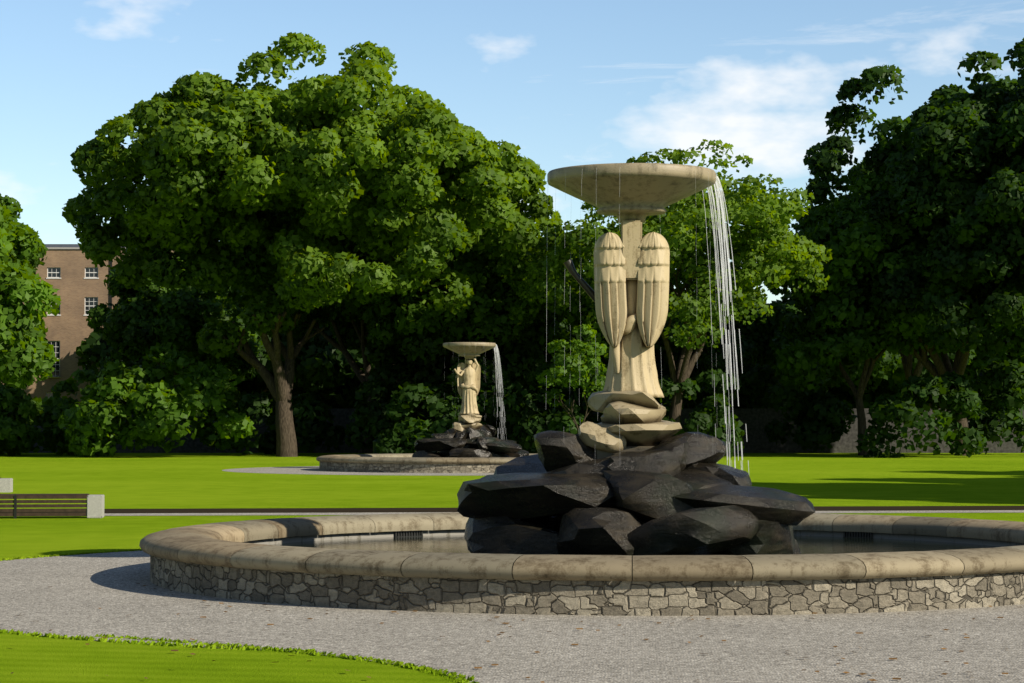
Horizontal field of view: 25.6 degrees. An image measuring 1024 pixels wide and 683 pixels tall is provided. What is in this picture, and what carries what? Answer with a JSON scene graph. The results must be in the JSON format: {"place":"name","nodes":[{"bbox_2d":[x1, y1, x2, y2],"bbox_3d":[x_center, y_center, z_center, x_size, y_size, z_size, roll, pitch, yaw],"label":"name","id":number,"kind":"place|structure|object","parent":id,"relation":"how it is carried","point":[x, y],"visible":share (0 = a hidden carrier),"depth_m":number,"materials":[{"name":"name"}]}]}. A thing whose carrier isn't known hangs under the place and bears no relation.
{"place":"outdoors","nodes":[
{"label":"outdoors","id":0,"kind":"place"},
{"bbox_2d":[0,453,1023,682],"bbox_3d":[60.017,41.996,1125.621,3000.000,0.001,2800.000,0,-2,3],"label":"lawn","id":1,"kind":"structure","parent":0,"point":[29,659],"depth_m":41.98,"materials":[{"name":"green plant"}]},
{"bbox_2d":[0,384,43,448],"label":"shrub","id":2,"kind":"object","parent":1,"relation":"on","point":[23,403],"visible":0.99,"depth_m":123.13,"materials":[{"name":"green plant"}]},
{"bbox_2d":[0,302,47,394],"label":"tree","id":3,"kind":"object","parent":1,"relation":"on","point":[26,385],"visible":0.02,"depth_m":170.77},
{"bbox_2d":[0,193,48,274],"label":"tree","id":4,"kind":"object","parent":1,"relation":"on","point":[14,207],"visible":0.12,"depth_m":140.06,"materials":[{"name":"green plant"}]},
{"bbox_2d":[0,205,60,388],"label":"tree","id":5,"kind":"object","parent":1,"relation":"on","point":[27,353],"visible":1,"depth_m":98.09,"materials":[{"name":"green plant"}]},
{"bbox_2d":[0,494,103,518],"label":"bench","id":6,"kind":"object","parent":1,"relation":"on","point":[94,505],"visible":1,"depth_m":44.21,"materials":[{"name":"wood"}]},
{"bbox_2d":[0,405,116,455],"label":"shrub","id":7,"kind":"object","parent":1,"relation":"on","point":[56,435],"visible":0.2,"depth_m":125.84,"materials":[{"name":"green plant"}]},
{"bbox_2d":[24,368,116,453],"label":"shrub","id":8,"kind":"object","parent":1,"relation":"on","point":[55,405],"visible":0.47,"depth_m":128.81,"materials":[{"name":"green plant"}]},
{"bbox_2d":[58,359,172,447],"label":"shrub","id":9,"kind":"object","parent":1,"relation":"on","point":[98,392],"visible":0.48,"depth_m":118.69,"materials":[{"name":"green plant"}]},
{"bbox_2d":[67,363,181,457],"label":"shrub","id":10,"kind":"object","parent":1,"relation":"on","point":[81,445],"visible":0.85,"depth_m":117.97,"materials":[{"name":"green plant"}]},
{"bbox_2d":[1,249,267,405],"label":"building","id":11,"kind":"structure","parent":1,"relation":"on","point":[69,329],"depth_m":185.23,"materials":[{"name":"brown brick"}]},
{"bbox_2d":[45,244,78,246],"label":"building roof","id":12,"kind":"structure","parent":11,"relation":"on","point":[62,245],"depth_m":190.37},
{"bbox_2d":[22,267,128,395],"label":"window frames","id":13,"kind":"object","parent":11,"relation":"in","point":[51,314],"visible":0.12,"depth_m":185.31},
{"bbox_2d":[16,268,97,397],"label":"window panes","id":14,"kind":"structure","parent":13,"relation":"in","point":[88,305],"depth_m":185.36,"materials":[{"name":"grey glass"}]},
{"bbox_2d":[47,247,125,248],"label":"parapet","id":15,"kind":"structure","parent":11,"relation":"on","point":[64,247],"depth_m":185.27,"materials":[{"name":"grey stone"}]},
{"bbox_2d":[75,332,266,393],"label":"tree","id":16,"kind":"object","parent":1,"relation":"on","point":[94,347],"visible":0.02,"depth_m":176.32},
{"bbox_2d":[86,247,259,386],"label":"tree","id":17,"kind":"object","parent":1,"relation":"on","point":[137,323],"depth_m":147.04,"materials":[{"name":"green plant"}]},
{"bbox_2d":[117,342,255,452],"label":"shrub","id":18,"kind":"object","parent":1,"relation":"on","point":[199,381],"visible":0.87,"depth_m":117.91,"materials":[{"name":"green plant"}]},
{"bbox_2d":[178,383,241,450],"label":"shrub","id":19,"kind":"object","parent":1,"relation":"on","point":[210,433],"visible":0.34,"depth_m":128.86,"materials":[{"name":"green plant"}]},
{"bbox_2d":[131,286,343,401],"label":"tree","id":20,"kind":"object","parent":1,"relation":"on","point":[245,386],"visible":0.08,"depth_m":166.21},
{"bbox_2d":[0,548,479,682],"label":"lawn fringe","id":21,"kind":"object","parent":1,"relation":"on","point":[452,676],"visible":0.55,"depth_m":18.90,"materials":[{"name":"green plant"}]},
{"bbox_2d":[228,391,345,454],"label":"shrub","id":22,"kind":"object","parent":1,"relation":"on","point":[311,412],"visible":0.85,"depth_m":127.69,"materials":[{"name":"green plant"}]},
{"bbox_2d":[240,350,377,406],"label":"tree","id":23,"kind":"object","parent":1,"relation":"on","point":[296,391],"visible":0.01,"depth_m":172.31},
{"bbox_2d":[62,32,564,456],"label":"tree","id":24,"kind":"object","parent":1,"relation":"on","point":[220,164],"depth_m":114.79,"materials":[{"name":"green plant"}]},
{"bbox_2d":[293,319,364,407],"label":"tree","id":25,"kind":"object","parent":1,"relation":"on","point":[344,396],"depth_m":171.74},
{"bbox_2d":[296,320,371,386],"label":"tree","id":26,"kind":"object","parent":1,"relation":"on","point":[323,358],"visible":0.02,"depth_m":162.50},
{"bbox_2d":[220,205,469,452],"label":"tree","id":27,"kind":"object","parent":1,"relation":"on","point":[320,316],"depth_m":136.39,"materials":[{"name":"green plant"}]},
{"bbox_2d":[222,466,493,475],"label":"gravel path","id":28,"kind":"structure","parent":1,"relation":"on","point":[298,470],"depth_m":83.89,"materials":[{"name":"grey gravel"}]},
{"bbox_2d":[332,309,412,383],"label":"tree","id":29,"kind":"object","parent":1,"relation":"on","point":[345,328],"depth_m":138.40,"materials":[{"name":"green plant"}]},
{"bbox_2d":[373,439,377,453],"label":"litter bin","id":30,"kind":"object","parent":1,"relation":"on","point":[374,446],"visible":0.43,"depth_m":118.66,"materials":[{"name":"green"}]},
{"bbox_2d":[345,363,412,453],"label":"shrub","id":31,"kind":"object","parent":1,"relation":"on","point":[372,420],"visible":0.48,"depth_m":123.72,"materials":[{"name":"green plant"}]},
{"bbox_2d":[319,462,502,472],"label":"basin wall","id":32,"kind":"structure","parent":1,"relation":"on","point":[406,468],"depth_m":83.40,"materials":[{"name":"grey stone"}]},
{"bbox_2d":[316,453,533,463],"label":"basin coping","id":33,"kind":"object","parent":32,"relation":"on","point":[381,458],"visible":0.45,"depth_m":83.54,"materials":[{"name":"beige stone"}]},
{"bbox_2d":[371,364,456,397],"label":"tree row","id":34,"kind":"object","parent":1,"relation":"on","point":[451,383],"depth_m":151.31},
{"bbox_2d":[375,381,460,453],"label":"shrub","id":35,"kind":"object","parent":1,"relation":"on","point":[411,427],"visible":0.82,"depth_m":117.30,"materials":[{"name":"green plant"}]},
{"bbox_2d":[416,358,531,451],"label":"shrub","id":36,"kind":"object","parent":1,"relation":"on","point":[495,391],"visible":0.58,"depth_m":118.28,"materials":[{"name":"green plant"}]},
{"bbox_2d":[362,235,595,393],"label":"tree","id":37,"kind":"object","parent":1,"relation":"on","point":[421,354],"visible":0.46,"depth_m":124.50,"materials":[{"name":"green plant"}]},
{"bbox_2d":[479,406,537,453],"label":"shrub","id":38,"kind":"object","parent":1,"relation":"on","point":[499,428],"visible":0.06,"depth_m":123.37,"materials":[{"name":"green plant"}]},
{"bbox_2d":[11,583,1008,682],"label":"fallen leaves","id":39,"kind":"object","parent":1,"relation":"on","point":[596,630],"visible":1,"depth_m":19.54,"materials":[{"name":"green plant"}]},
{"bbox_2d":[0,551,1023,649],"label":"gravel path","id":40,"kind":"structure","parent":1,"relation":"on","point":[77,595],"depth_m":22.48,"materials":[{"name":"grey gravel"}]},
{"bbox_2d":[4,408,1023,452],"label":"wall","id":41,"kind":"structure","parent":1,"relation":"on","point":[755,421],"depth_m":136.62,"materials":[{"name":"green plant"}]},
{"bbox_2d":[494,351,587,439],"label":"shrub","id":42,"kind":"object","parent":1,"relation":"on","point":[558,387],"visible":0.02,"depth_m":129.19,"materials":[{"name":"green plant"}]},
{"bbox_2d":[498,351,600,453],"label":"shrub","id":43,"kind":"object","parent":1,"relation":"on","point":[527,426],"visible":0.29,"depth_m":117.98,"materials":[{"name":"green plant"}]},
{"bbox_2d":[104,510,1023,515],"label":"gravel path","id":44,"kind":"structure","parent":1,"relation":"on","point":[368,513],"depth_m":46.40,"materials":[{"name":"grey gravel"}]},
{"bbox_2d":[115,619,1023,682],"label":"gravel path","id":45,"kind":"structure","parent":1,"relation":"on","point":[744,652],"depth_m":18.86,"materials":[{"name":"grey gravel"}]},
{"bbox_2d":[536,324,606,433],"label":"broadleaf tree","id":46,"kind":"object","parent":1,"relation":"on","point":[575,362],"depth_m":111.56,"materials":[{"name":"green plant"}]},
{"bbox_2d":[543,360,607,434],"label":"shrub","id":47,"kind":"object","parent":1,"relation":"on","point":[561,420],"visible":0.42,"depth_m":117.46,"materials":[{"name":"green plant"}]},
{"bbox_2d":[150,528,1023,615],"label":"basin wall","id":48,"kind":"structure","parent":1,"relation":"on","point":[655,598],"depth_m":22.38,"materials":[{"name":"grey stone"}]},
{"bbox_2d":[139,512,1023,580],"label":"basin coping","id":49,"kind":"object","parent":48,"relation":"on","point":[228,538],"visible":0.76,"depth_m":22.89,"materials":[{"name":"beige stone"}]},
{"bbox_2d":[230,535,999,575],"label":"basin water","id":50,"kind":"structure","parent":48,"relation":"in","point":[806,544],"depth_m":30.04,"materials":[{"name":"black liquid"}]},
{"bbox_2d":[395,530,871,537],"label":"basin grates","id":51,"kind":"object","parent":48,"relation":"attached to","point":[845,534],"visible":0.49,"depth_m":31.93,"materials":[{"name":"black metal"}]},
{"bbox_2d":[532,303,704,420],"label":"tree","id":52,"kind":"object","parent":1,"relation":"on","point":[659,347],"visible":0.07,"depth_m":134.02,"materials":[{"name":"green plant"}]},
{"bbox_2d":[229,529,1023,580],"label":"basin","id":53,"kind":"object","parent":1,"relation":"on","point":[795,533],"visible":0.04,"depth_m":31.19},
{"bbox_2d":[595,446,653,522],"bbox_3d":[1.490,2.095,27.904,0.900,1.600,0.900,0,-2,3],"label":"rock","id":54,"kind":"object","parent":53,"relation":"in","point":[600,454],"depth_m":27.49,"materials":[{"name":"black stone"}]},
{"bbox_2d":[457,431,814,562],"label":"fountain rocks","id":55,"kind":"object","parent":53,"relation":"on","point":[566,493],"visible":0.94,"depth_m":26.51,"materials":[{"name":"black stone"}]},
{"bbox_2d":[578,391,681,452],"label":"stones","id":56,"kind":"object","parent":55,"relation":"on","point":[631,418],"visible":0.98,"depth_m":27.49,"materials":[{"name":"beige stone"}]},
{"bbox_2d":[547,163,715,397],"bbox_3d":[1.490,-0.709,28.003,2.100,2.810,2.100,0,-2,3],"label":"statue","id":57,"kind":"object","parent":56,"relation":"on","point":[629,296],"visible":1,"depth_m":27.69,"materials":[{"name":"stone"}]},
{"bbox_2d":[497,139,832,436],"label":"feathery tree","id":58,"kind":"object","parent":1,"relation":"on","point":[767,241],"depth_m":116.29,"materials":[{"name":"green plant"}]},
{"bbox_2d":[671,398,701,407],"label":"tree","id":59,"kind":"object","parent":1,"relation":"on","point":[690,405],"visible":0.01,"depth_m":156.57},
{"bbox_2d":[655,369,744,457],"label":"shrub","id":60,"kind":"object","parent":1,"relation":"on","point":[708,414],"visible":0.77,"depth_m":119.67,"materials":[{"name":"green plant"}]},
{"bbox_2d":[655,292,901,407],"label":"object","id":61,"kind":"object","parent":1,"relation":"on","point":[746,355],"visible":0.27,"depth_m":135.74,"materials":[{"name":"green plant"}]},
{"bbox_2d":[781,303,891,401],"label":"tree row","id":62,"kind":"object","parent":1,"relation":"on","point":[840,393],"depth_m":169.71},
{"bbox_2d":[769,172,968,455],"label":"tree","id":63,"kind":"object","parent":1,"relation":"on","point":[822,325],"depth_m":123.33,"materials":[{"name":"green plant"}]},
{"bbox_2d":[776,290,978,407],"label":"tree","id":64,"kind":"object","parent":1,"relation":"on","point":[788,299],"depth_m":175.88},
{"bbox_2d":[806,142,1003,386],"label":"tree","id":65,"kind":"object","parent":1,"relation":"on","point":[859,169],"depth_m":145.86,"materials":[{"name":"green plant"}]},
{"bbox_2d":[803,51,1023,455],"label":"tree","id":66,"kind":"object","parent":1,"relation":"on","point":[922,195],"depth_m":122.91,"materials":[{"name":"green plant"}]},
{"bbox_2d":[803,306,1023,407],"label":"tree","id":67,"kind":"object","parent":1,"relation":"on","point":[976,358],"depth_m":159.18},
{"bbox_2d":[855,371,987,457],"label":"shrub","id":68,"kind":"object","parent":1,"relation":"on","point":[951,392],"visible":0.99,"depth_m":118.19,"materials":[{"name":"green plant"}]},
{"bbox_2d":[840,343,1023,407],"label":"tree row","id":69,"kind":"object","parent":1,"relation":"on","point":[886,383],"visible":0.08,"depth_m":159.80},
{"bbox_2d":[910,38,1023,358],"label":"tree","id":70,"kind":"object","parent":1,"relation":"on","point":[998,203],"visible":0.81,"depth_m":116.92,"materials":[{"name":"green plant"}]},
{"bbox_2d":[968,372,997,406],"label":"tree","id":71,"kind":"object","parent":1,"relation":"on","point":[979,391],"depth_m":179.27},
{"bbox_2d":[967,358,1023,454],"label":"shrub","id":72,"kind":"object","parent":1,"relation":"on","point":[1005,416],"visible":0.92,"depth_m":127.70,"materials":[{"name":"green plant"}]},
{"bbox_2d":[1003,324,1023,407],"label":"tree","id":73,"kind":"object","parent":1,"relation":"on","point":[1017,337],"depth_m":156.56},
{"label":"inner basin","id":74,"kind":"structure","parent":1,"relation":"on","visible":0},
{"bbox_2d":[412,425,528,457],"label":"fountain rocks","id":75,"kind":"object","parent":74,"relation":"on","point":[483,441],"visible":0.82,"depth_m":87.68,"materials":[{"name":"black stone"}]},
{"bbox_2d":[453,413,482,431],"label":"stones","id":76,"kind":"object","parent":75,"relation":"on","point":[466,421],"visible":0.98,"depth_m":88.54,"materials":[{"name":"beige stone"}]},
{"bbox_2d":[443,342,495,413],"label":"statue","id":77,"kind":"object","parent":76,"relation":"on","point":[468,379],"visible":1,"depth_m":88.79,"materials":[{"name":"stone"}]},
{"bbox_2d":[0,479,1023,512],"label":"lawn terrace","id":78,"kind":"structure","parent":0,"point":[347,496],"depth_m":55.60,"materials":[{"name":"green plant"}]},
{"bbox_2d":[0,477,12,491],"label":"bench","id":79,"kind":"object","parent":78,"relation":"on","point":[6,484],"visible":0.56,"depth_m":57.24,"materials":[{"name":"stone"}]},
{"bbox_2d":[0,0,1023,303],"label":"sky","id":80,"kind":"structure","parent":0,"point":[568,83],"materials":[{"name":"blue"}]}
]}

